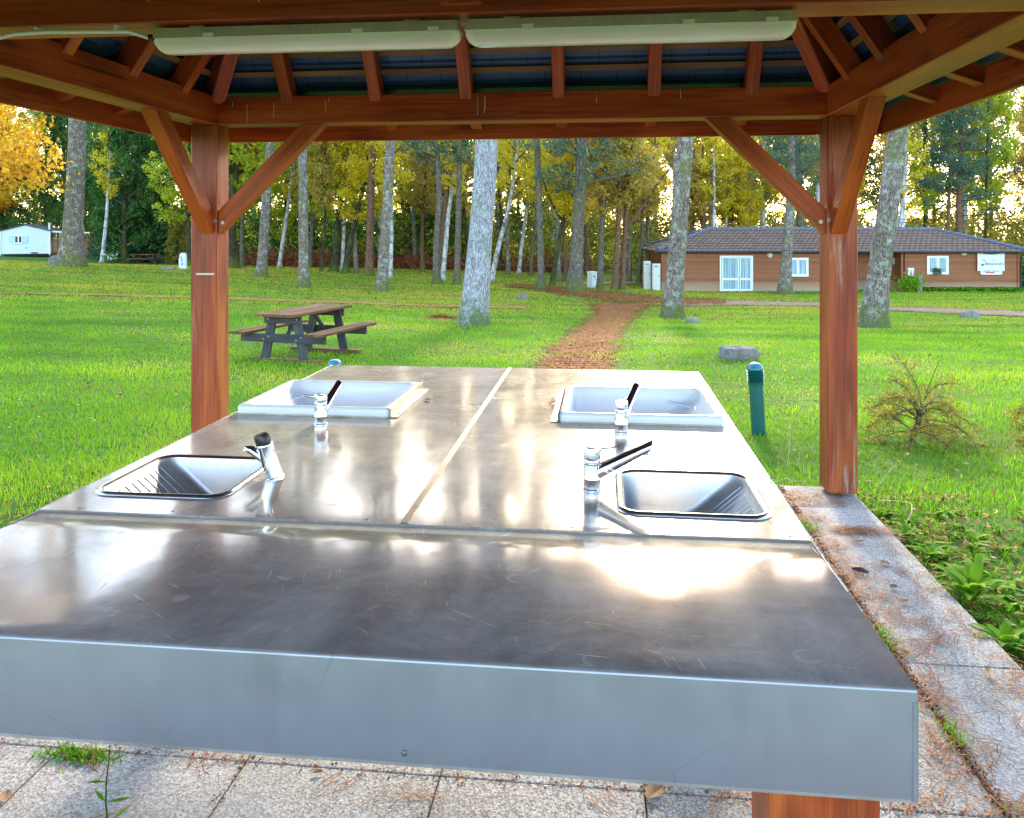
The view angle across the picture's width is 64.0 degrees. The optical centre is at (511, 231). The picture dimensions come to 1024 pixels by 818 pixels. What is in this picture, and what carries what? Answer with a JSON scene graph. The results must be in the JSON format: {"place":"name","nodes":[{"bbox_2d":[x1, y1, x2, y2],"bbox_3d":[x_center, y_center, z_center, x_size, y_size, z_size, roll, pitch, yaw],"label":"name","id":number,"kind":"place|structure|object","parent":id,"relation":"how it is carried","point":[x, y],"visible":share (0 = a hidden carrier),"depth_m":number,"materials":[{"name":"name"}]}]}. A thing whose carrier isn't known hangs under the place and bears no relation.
{"place":"outdoors","nodes":[
{"label":"outdoors","id":0,"kind":"place"},
{"bbox_2d":[0,238,1023,670],"bbox_3d":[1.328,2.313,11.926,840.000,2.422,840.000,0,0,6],"label":"lawn ground","id":1,"kind":"structure","parent":0,"point":[1012,444],"depth_m":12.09,"materials":[{"name":"green plant"}]},
{"bbox_2d":[0,224,61,255],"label":"mobile home","id":2,"kind":"object","parent":1,"relation":"on","point":[28,240],"visible":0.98,"depth_m":69.20,"materials":[{"name":"white plastic"}]},
{"bbox_2d":[0,112,62,214],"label":"oak tree","id":3,"kind":"object","parent":1,"relation":"on","point":[4,196],"visible":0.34,"depth_m":77.54,"materials":[{"name":"yellow plant"}]},
{"bbox_2d":[4,153,65,228],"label":"broadleaf tree","id":4,"kind":"object","parent":1,"relation":"on","point":[59,212],"visible":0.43,"depth_m":79.31,"materials":[{"name":"green plant"}]},
{"bbox_2d":[0,103,79,203],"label":"oak tree","id":5,"kind":"object","parent":1,"relation":"on","point":[9,148],"visible":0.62,"depth_m":27.21,"materials":[{"name":"yellow plant"}]},
{"bbox_2d":[30,113,90,228],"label":"broadleaf tree","id":6,"kind":"object","parent":1,"relation":"on","point":[59,127],"visible":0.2,"depth_m":86.89,"materials":[{"name":"green plant"}]},
{"bbox_2d":[54,118,94,266],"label":"oak tree","id":7,"kind":"object","parent":1,"relation":"on","point":[71,251],"visible":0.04,"depth_m":41.63,"materials":[{"name":"grey plant"}]},
{"bbox_2d":[88,128,131,262],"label":"birch tree","id":8,"kind":"object","parent":1,"relation":"on","point":[107,185],"visible":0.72,"depth_m":61.88,"materials":[{"name":"yellow plant"}]},
{"bbox_2d":[84,123,158,230],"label":"broadleaf tree","id":9,"kind":"object","parent":1,"relation":"on","point":[88,168],"visible":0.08,"depth_m":73.64,"materials":[{"name":"green plant"}]},
{"bbox_2d":[85,125,163,262],"bbox_3d":[-29.671,-5.103,63.041,5.491,15.579,7.404,0,0,-38],"label":"broadleaf tree","id":10,"kind":"object","parent":1,"relation":"on","point":[118,141],"visible":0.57,"depth_m":63.01,"materials":[{"name":"green plant"}]},
{"bbox_2d":[86,122,175,261],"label":"broadleaf tree","id":11,"kind":"object","parent":1,"relation":"on","point":[158,152],"visible":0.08,"depth_m":65.81,"materials":[{"name":"green plant"}]},
{"bbox_2d":[142,136,190,265],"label":"broadleaf tree","id":12,"kind":"object","parent":1,"relation":"on","point":[170,195],"visible":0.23,"depth_m":55.70,"materials":[{"name":"green plant"}]},
{"bbox_2d":[164,204,185,264],"bbox_3d":[-24.558,0.263,59.999,1.744,4.681,1.804,0,0,6],"label":"thuja shrub","id":13,"kind":"object","parent":1,"relation":"on","point":[181,238],"visible":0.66,"depth_m":59.76,"materials":[{"name":"green plant"}]},
{"bbox_2d":[187,142,297,268],"bbox_3d":[-17.061,-4.784,52.728,13.343,14.526,15.256,0,0,6],"label":"oak tree","id":14,"kind":"object","parent":1,"relation":"on","point":[236,170],"visible":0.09,"depth_m":51.46,"materials":[{"name":"green plant"}]},
{"bbox_2d":[229,142,272,266],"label":"slim tree","id":15,"kind":"object","parent":1,"relation":"on","point":[241,226],"visible":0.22,"depth_m":56.50,"materials":[{"name":"plant"}]},
{"bbox_2d":[0,292,525,308],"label":"worn line","id":16,"kind":"object","parent":1,"relation":"on","point":[385,303],"visible":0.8,"depth_m":28.03,"materials":[{"name":"brown soil"}]},
{"bbox_2d":[253,142,274,277],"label":"pine tree","id":17,"kind":"object","parent":1,"relation":"on","point":[261,270],"visible":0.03,"depth_m":41.76,"materials":[{"name":"grey plant"}]},
{"bbox_2d":[84,196,468,266],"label":"undergrowth","id":18,"kind":"object","parent":1,"relation":"on","point":[273,241],"visible":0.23,"depth_m":64.28,"materials":[{"name":"green plant"}]},
{"bbox_2d":[276,158,312,266],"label":"birch tree","id":19,"kind":"object","parent":1,"relation":"on","point":[292,180],"visible":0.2,"depth_m":57.92,"materials":[{"name":"white plant"}]},
{"bbox_2d":[270,165,322,251],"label":"broadleaf tree","id":20,"kind":"object","parent":1,"relation":"on","point":[278,212],"visible":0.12,"depth_m":63.02,"materials":[{"name":"green plant"}]},
{"bbox_2d":[229,304,376,363],"bbox_3d":[-3.420,1.708,13.600,1.653,0.830,1.860,0,0,17],"label":"picnic table","id":21,"kind":"object","parent":1,"relation":"on","point":[292,320],"visible":0.97,"depth_m":13.09,"materials":[{"name":"brown wood"}]},
{"bbox_2d":[284,151,323,267],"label":"slim tree","id":22,"kind":"object","parent":1,"relation":"on","point":[311,238],"visible":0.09,"depth_m":59.19,"materials":[{"name":"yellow plant"}]},
{"bbox_2d":[296,146,313,287],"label":"pine tree","id":23,"kind":"object","parent":1,"relation":"on","point":[303,279],"visible":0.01,"depth_m":36.85,"materials":[{"name":"grey plant"}]},
{"bbox_2d":[294,141,347,271],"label":"slim tree","id":24,"kind":"object","parent":1,"relation":"on","point":[327,199],"visible":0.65,"depth_m":50.24,"materials":[{"name":"green plant"}]},
{"bbox_2d":[307,141,380,271],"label":"broadleaf tree","id":25,"kind":"object","parent":1,"relation":"on","point":[334,266],"visible":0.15,"depth_m":51.79,"materials":[{"name":"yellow plant"}]},
{"bbox_2d":[324,141,367,273],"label":"slim tree","id":26,"kind":"object","parent":1,"relation":"on","point":[337,179],"visible":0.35,"depth_m":50.12,"materials":[{"name":"yellow plant"}]},
{"bbox_2d":[330,141,402,273],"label":"broadleaf tree","id":27,"kind":"object","parent":1,"relation":"on","point":[361,160],"visible":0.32,"depth_m":49.56,"materials":[{"name":"yellow plant"}]},
{"bbox_2d":[363,142,375,276],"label":"pine tree","id":28,"kind":"object","parent":1,"relation":"on","point":[369,265],"visible":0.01,"depth_m":47.86,"materials":[{"name":"red plant"}]},
{"bbox_2d":[362,141,415,277],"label":"birch tree","id":29,"kind":"object","parent":1,"relation":"on","point":[403,175],"visible":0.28,"depth_m":47.03,"materials":[{"name":"yellow plant"}]},
{"bbox_2d":[374,141,412,291],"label":"pine tree","id":30,"kind":"object","parent":1,"relation":"on","point":[381,284],"visible":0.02,"depth_m":35.84,"materials":[{"name":"grey plant"}]},
{"bbox_2d":[238,242,595,272],"bbox_3d":[-8.165,2.412,61.049,29.440,3.225,5.200,0,0,0],"label":"bracken","id":31,"kind":"object","parent":1,"relation":"on","point":[413,262],"visible":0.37,"depth_m":60.43,"materials":[{"name":"brown plant"}]},
{"bbox_2d":[400,140,451,271],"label":"slim tree","id":32,"kind":"object","parent":1,"relation":"on","point":[421,181],"visible":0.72,"depth_m":55.24,"materials":[{"name":"green plant"}]},
{"bbox_2d":[400,140,473,265],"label":"broadleaf tree","id":33,"kind":"object","parent":1,"relation":"on","point":[431,216],"visible":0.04,"depth_m":63.92,"materials":[{"name":"green plant"}]},
{"bbox_2d":[395,140,498,283],"bbox_3d":[-3.905,-3.588,43.044,5.964,13.002,5.067,0,0,-27],"label":"pine tree","id":34,"kind":"object","parent":1,"relation":"on","point":[436,276],"visible":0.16,"depth_m":42.82,"materials":[{"name":"grey plant"}]},
{"bbox_2d":[236,192,662,273],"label":"undergrowth","id":35,"kind":"object","parent":1,"relation":"on","point":[451,217],"visible":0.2,"depth_m":63.86,"materials":[{"name":"green plant"}]},
{"bbox_2d":[431,140,474,280],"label":"birch tree","id":36,"kind":"object","parent":1,"relation":"on","point":[448,178],"visible":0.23,"depth_m":45.98,"materials":[{"name":"yellow plant"}]},
{"bbox_2d":[452,140,461,284],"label":"pine tree","id":37,"kind":"object","parent":1,"relation":"on","point":[457,269],"visible":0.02,"depth_m":42.88,"materials":[{"name":"grey plant"}]},
{"bbox_2d":[441,153,497,247],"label":"slim tree","id":38,"kind":"object","parent":1,"relation":"on","point":[464,209],"visible":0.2,"depth_m":58.72,"materials":[{"name":"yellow plant"}]},
{"bbox_2d":[456,139,497,326],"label":"pine tree","id":39,"kind":"object","parent":1,"relation":"on","point":[474,310],"visible":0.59,"depth_m":19.71,"materials":[{"name":"grey plant"}]},
{"bbox_2d":[0,260,1023,797],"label":"fallen leaves","id":40,"kind":"object","parent":1,"relation":"on","point":[896,522],"depth_m":15.87,"materials":[{"name":"plant"}]},
{"bbox_2d":[490,139,534,281],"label":"birch tree","id":41,"kind":"object","parent":1,"relation":"on","point":[521,172],"visible":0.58,"depth_m":46.63,"materials":[{"name":"yellow plant"}]},
{"bbox_2d":[3,88,1023,258],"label":"wood","id":42,"kind":"object","parent":1,"relation":"on","point":[920,211],"visible":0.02,"depth_m":91.65,"materials":[{"name":"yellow plant"}]},
{"bbox_2d":[496,139,533,275],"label":"slim tree","id":43,"kind":"object","parent":1,"relation":"on","point":[508,266],"visible":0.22,"depth_m":54.88,"materials":[{"name":"yellow plant"}]},
{"bbox_2d":[506,139,543,273],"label":"birch tree","id":44,"kind":"object","parent":1,"relation":"on","point":[519,266],"visible":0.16,"depth_m":56.93,"materials":[{"name":"yellow plant"}]},
{"bbox_2d":[495,140,555,252],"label":"pine tree","id":45,"kind":"object","parent":1,"relation":"on","point":[514,225],"visible":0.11,"depth_m":64.68,"materials":[{"name":"green plant"}]},
{"bbox_2d":[518,139,550,275],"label":"slim tree","id":46,"kind":"object","parent":1,"relation":"on","point":[534,232],"visible":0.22,"depth_m":55.15,"materials":[{"name":"yellow plant"}]},
{"bbox_2d":[528,139,546,288],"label":"pine tree","id":47,"kind":"object","parent":1,"relation":"on","point":[541,282],"visible":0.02,"depth_m":41.83,"materials":[{"name":"grey plant"}]},
{"bbox_2d":[540,138,610,285],"bbox_3d":[3.478,-2.912,45.017,4.964,12.160,4.377,0,0,-22],"label":"broadleaf tree","id":48,"kind":"object","parent":1,"relation":"on","point":[564,205],"visible":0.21,"depth_m":44.85,"materials":[{"name":"green plant"}]},
{"bbox_2d":[508,138,655,290],"bbox_3d":[3.389,-4.815,40.797,7.162,15.891,6.134,0,0,29],"label":"pine tree","id":49,"kind":"object","parent":1,"relation":"on","point":[575,279],"visible":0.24,"depth_m":40.69,"materials":[{"name":"green plant"}]},
{"bbox_2d":[166,93,1023,255],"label":"wood","id":50,"kind":"object","parent":1,"relation":"on","point":[666,209],"visible":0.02,"depth_m":92.07,"materials":[{"name":"plant"}]},
{"bbox_2d":[566,138,637,289],"bbox_3d":[4.836,-1.565,43.925,3.977,9.635,4.012,0,0,6],"label":"pine tree","id":51,"kind":"object","parent":1,"relation":"on","point":[601,193],"visible":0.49,"depth_m":43.64,"materials":[{"name":"green plant"}]},
{"bbox_2d":[594,138,654,289],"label":"pine tree","id":52,"kind":"object","parent":1,"relation":"on","point":[629,189],"visible":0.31,"depth_m":43.83,"materials":[{"name":"green plant"}]},
{"bbox_2d":[604,138,672,289],"bbox_3d":[6.352,-2.226,44.731,4.182,11.139,3.992,0,0,-31],"label":"pine tree","id":53,"kind":"object","parent":1,"relation":"on","point":[626,226],"visible":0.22,"depth_m":44.38,"materials":[{"name":"yellow plant"}]},
{"bbox_2d":[614,142,667,282],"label":"slim tree","id":54,"kind":"object","parent":1,"relation":"on","point":[649,208],"visible":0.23,"depth_m":52.37,"materials":[{"name":"yellow plant"}]},
{"bbox_2d":[639,137,676,260],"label":"slim tree","id":55,"kind":"object","parent":1,"relation":"on","point":[660,141],"visible":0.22,"depth_m":52.59,"materials":[{"name":"yellow plant"}]},
{"bbox_2d":[659,137,692,318],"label":"pine tree","id":56,"kind":"object","parent":1,"relation":"on","point":[672,306],"visible":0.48,"depth_m":25.74,"materials":[{"name":"grey plant"}]},
{"bbox_2d":[393,204,1023,270],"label":"undergrowth","id":57,"kind":"object","parent":1,"relation":"on","point":[1015,238],"visible":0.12,"depth_m":65.69,"materials":[{"name":"green plant"}]},
{"bbox_2d":[688,146,737,228],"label":"pine tree","id":58,"kind":"object","parent":1,"relation":"on","point":[702,216],"visible":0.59,"depth_m":58.84,"materials":[{"name":"green plant"}]},
{"bbox_2d":[690,137,739,226],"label":"birch tree","id":59,"kind":"object","parent":1,"relation":"on","point":[712,142],"visible":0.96,"depth_m":57.85,"materials":[{"name":"yellow plant"}]},
{"bbox_2d":[709,136,765,226],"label":"broadleaf tree","id":60,"kind":"object","parent":1,"relation":"on","point":[743,218],"visible":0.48,"depth_m":59.29,"materials":[{"name":"yellow plant"}]},
{"bbox_2d":[718,345,759,360],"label":"stone block","id":61,"kind":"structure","parent":1,"relation":"on","point":[734,352],"depth_m":12.49,"materials":[{"name":"grey stone"}]},
{"bbox_2d":[747,362,765,435],"bbox_3d":[2.109,1.479,7.052,0.149,0.702,0.149,-3,0,6],"label":"bollard lamp","id":62,"kind":"object","parent":1,"relation":"on","point":[755,375],"visible":0.98,"depth_m":7.00,"materials":[{"name":"green metal"}]},
{"bbox_2d":[745,136,787,226],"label":"birch tree","id":63,"kind":"object","parent":1,"relation":"on","point":[774,193],"visible":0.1,"depth_m":63.03,"materials":[{"name":"yellow plant"}]},
{"bbox_2d":[746,135,819,294],"bbox_3d":[14.698,-2.987,43.184,5.155,12.998,5.708,0,0,6],"label":"pine tree","id":64,"kind":"object","parent":1,"relation":"on","point":[785,285],"visible":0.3,"depth_m":43.34,"materials":[{"name":"grey plant"}]},
{"bbox_2d":[751,135,819,226],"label":"pine tree","id":65,"kind":"object","parent":1,"relation":"on","point":[800,221],"visible":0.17,"depth_m":59.89,"materials":[{"name":"green plant"}]},
{"bbox_2d":[637,227,1023,290],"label":"timber cabin","id":66,"kind":"object","parent":1,"relation":"on","point":[733,258],"visible":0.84,"depth_m":47.04,"materials":[{"name":"brown wood"}]},
{"bbox_2d":[720,256,752,290],"bbox_3d":[12.870,2.430,46.995,1.889,2.060,0.150,0,0,2],"label":"glazed door","id":67,"kind":"structure","parent":66,"relation":"in","point":[730,264],"depth_m":47.02,"materials":[{"name":"white glass"}]},
{"bbox_2d":[977,253,1004,270],"bbox_3d":[27.200,1.740,46.513,1.509,1.040,0.057,0,0,2],"label":"wall banner","id":68,"kind":"object","parent":66,"relation":"attached to","point":[987,262],"depth_m":46.51,"materials":[{"name":"white plastic"}]},
{"bbox_2d":[858,126,908,328],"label":"pine tree","id":69,"kind":"object","parent":1,"relation":"on","point":[873,311],"visible":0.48,"depth_m":21.74,"materials":[{"name":"grey plant"}]},
{"bbox_2d":[860,121,938,211],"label":"pine tree","id":70,"kind":"object","parent":1,"relation":"on","point":[869,171],"visible":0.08,"depth_m":75.12,"materials":[{"name":"green plant"}]},
{"bbox_2d":[877,132,932,226],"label":"birch tree","id":71,"kind":"object","parent":1,"relation":"on","point":[905,182],"visible":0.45,"depth_m":55.76,"materials":[{"name":"green plant"}]},
{"bbox_2d":[858,348,992,455],"bbox_3d":[3.299,1.370,6.646,1.057,0.804,1.052,0,0,6],"label":"dry shrub","id":72,"kind":"object","parent":1,"relation":"on","point":[920,411],"visible":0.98,"depth_m":6.63,"materials":[{"name":"brown plant"}]},
{"bbox_2d":[907,116,963,226],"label":"broadleaf tree","id":73,"kind":"object","parent":1,"relation":"on","point":[923,193],"visible":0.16,"depth_m":65.29,"materials":[{"name":"green plant"}]},
{"bbox_2d":[864,501,1023,656],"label":"weeds","id":74,"kind":"object","parent":1,"relation":"on","point":[975,554],"visible":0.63,"depth_m":4.00,"materials":[{"name":"green plant"}]},
{"bbox_2d":[916,108,988,230],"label":"pine tree","id":75,"kind":"object","parent":1,"relation":"on","point":[950,140],"visible":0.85,"depth_m":59.73,"materials":[{"name":"green plant"}]},
{"bbox_2d":[912,102,1023,233],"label":"pine tree","id":76,"kind":"object","parent":1,"relation":"on","point":[959,200],"visible":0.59,"depth_m":59.77,"materials":[{"name":"green plant"}]},
{"bbox_2d":[914,286,1023,291],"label":"border plants","id":77,"kind":"object","parent":1,"relation":"on","point":[977,289],"visible":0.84,"depth_m":45.99,"materials":[{"name":"green plant"}]},
{"bbox_2d":[928,553,1022,607],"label":"leafy weed","id":78,"kind":"object","parent":1,"relation":"on","point":[967,577],"visible":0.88,"depth_m":3.52,"materials":[{"name":"green plant"}]},
{"bbox_2d":[951,96,1023,230],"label":"pine tree","id":79,"kind":"object","parent":1,"relation":"on","point":[1005,175],"visible":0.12,"depth_m":76.68,"materials":[{"name":"green plant"}]},
{"bbox_2d":[957,91,1022,238],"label":"broadleaf tree","id":80,"kind":"object","parent":1,"relation":"on","point":[1001,107],"visible":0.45,"depth_m":64.38,"materials":[{"name":"green plant"}]},
{"bbox_2d":[969,620,1023,646],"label":"leafy weed","id":81,"kind":"object","parent":1,"relation":"on","point":[1004,632],"visible":0.93,"depth_m":3.12,"materials":[{"name":"green plant"}]},
{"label":"slab bed","id":82,"kind":"structure","parent":1,"relation":"on","visible":0},
{"bbox_2d":[0,484,1023,817],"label":"concrete slab","id":83,"kind":"structure","parent":82,"relation":"on","point":[160,782],"depth_m":2.29,"materials":[{"name":"grey concrete"}]},
{"bbox_2d":[32,740,125,772],"bbox_3d":[-1.256,1.520,2.374,0.296,0.020,0.130,0,0,6],"label":"moss","id":84,"kind":"object","parent":83,"relation":"on","point":[74,751],"visible":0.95,"depth_m":2.38,"materials":[{"name":"green plant"}]},
{"bbox_2d":[0,365,918,817],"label":"wash table","id":85,"kind":"object","parent":83,"relation":"on","point":[462,569],"visible":0.88,"depth_m":1.39,"materials":[{"name":"silver metal"}]},
{"bbox_2d":[95,454,263,498],"bbox_3d":[-0.869,0.738,2.212,0.362,0.171,0.362,0,0,6],"label":"steel sink","id":86,"kind":"object","parent":85,"relation":"in","point":[194,476],"visible":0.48,"depth_m":2.35,"materials":[{"name":"silver metal"}]},
{"bbox_2d":[243,431,284,480],"bbox_3d":[-0.663,0.605,2.187,0.109,0.137,0.049,0,0,-8],"label":"push tap","id":87,"kind":"object","parent":85,"relation":"on","point":[263,452],"visible":0.99,"depth_m":2.17,"materials":[{"name":"silver metal"}]},
{"bbox_2d":[303,380,341,425],"bbox_3d":[-0.641,0.596,2.847,0.085,0.129,0.151,0,0,40],"label":"mixer tap","id":88,"kind":"object","parent":85,"relation":"on","point":[323,402],"visible":1,"depth_m":2.79,"materials":[{"name":"silver metal"}]},
{"bbox_2d":[238,379,428,417],"bbox_3d":[-0.671,0.736,3.176,0.595,0.222,0.524,0,0,6],"label":"ceramic sink","id":89,"kind":"object","parent":85,"relation":"on","point":[373,399],"visible":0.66,"depth_m":3.31,"materials":[{"name":"white ceramic"}]},
{"bbox_2d":[583,439,652,491],"bbox_3d":[0.271,0.595,2.095,0.177,0.129,0.047,0,0,0],"label":"mixer tap","id":90,"kind":"object","parent":85,"relation":"on","point":[596,469],"visible":1,"depth_m":2.08,"materials":[{"name":"silver metal"}]},
{"bbox_2d":[614,383,639,433],"bbox_3d":[0.384,0.590,2.742,0.047,0.139,0.165,0,0,26],"label":"mixer tap","id":91,"kind":"object","parent":85,"relation":"on","point":[623,408],"visible":1,"depth_m":2.68,"materials":[{"name":"silver metal"}]},
{"bbox_2d":[550,385,723,426],"bbox_3d":[0.454,0.736,3.051,0.589,0.222,0.524,0,0,6],"label":"ceramic sink","id":92,"kind":"object","parent":85,"relation":"on","point":[672,406],"visible":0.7,"depth_m":3.23,"materials":[{"name":"white ceramic"}]},
{"bbox_2d":[615,468,771,519],"bbox_3d":[0.443,0.738,2.066,0.362,0.171,0.362,0,0,6],"label":"steel sink","id":93,"kind":"object","parent":85,"relation":"in","point":[691,493],"visible":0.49,"depth_m":2.21,"materials":[{"name":"silver metal"}]},
{"bbox_2d":[0,0,1023,493],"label":"timber pavilion","id":94,"kind":"structure","parent":83,"relation":"on","point":[846,80],"depth_m":4.78,"materials":[{"name":"wood"}]},
{"bbox_2d":[0,25,154,40],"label":"cable conduit","id":95,"kind":"object","parent":94,"relation":"attached to","point":[117,29],"visible":1,"depth_m":2.69,"materials":[{"name":"white plastic"}]},
{"bbox_2d":[152,19,462,55],"bbox_3d":[-0.670,-0.630,2.663,1.023,0.084,0.100,0,0,6],"label":"strip lamp","id":96,"kind":"object","parent":94,"relation":"attached to","point":[411,34],"visible":1,"depth_m":2.62,"materials":[{"name":"white plastic"}]},
{"bbox_2d":[464,9,797,47],"bbox_3d":[0.358,-0.630,2.549,1.017,0.084,0.100,0,0,6],"label":"strip lamp","id":97,"kind":"object","parent":94,"relation":"attached to","point":[738,25],"visible":1,"depth_m":2.51,"materials":[{"name":"white plastic"}]},
{"bbox_2d":[1,485,1023,817],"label":"joint crumbs","id":98,"kind":"object","parent":83,"relation":"on","point":[941,719],"visible":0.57,"depth_m":2.39,"materials":[{"name":"brown soil"}]},
{"bbox_2d":[55,486,1023,817],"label":"pine needles","id":99,"kind":"object","parent":83,"relation":"on","point":[849,574],"visible":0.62,"depth_m":2.72,"materials":[{"name":"brown plant"}]},
{"bbox_2d":[801,515,1019,817],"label":"joint grass","id":100,"kind":"structure","parent":83,"relation":"on","point":[887,639],"depth_m":2.53,"materials":[{"name":"green plant"}]},
{"bbox_2d":[11,87,1023,237],"label":"sky","id":101,"kind":"structure","parent":0,"point":[1011,205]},
{"bbox_2d":[533,303,649,369],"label":"earth path","id":102,"kind":"structure","parent":0,"point":[610,309],"depth_m":16.79,"materials":[{"name":"brown soil"}]},
{"bbox_2d":[506,284,725,304],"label":"earth path","id":103,"kind":"structure","parent":0,"point":[613,295],"depth_m":37.29,"materials":[{"name":"brown soil"}]},
{"bbox_2d":[684,300,1023,315],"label":"gravel track","id":104,"kind":"structure","parent":0,"point":[942,310],"depth_m":31.68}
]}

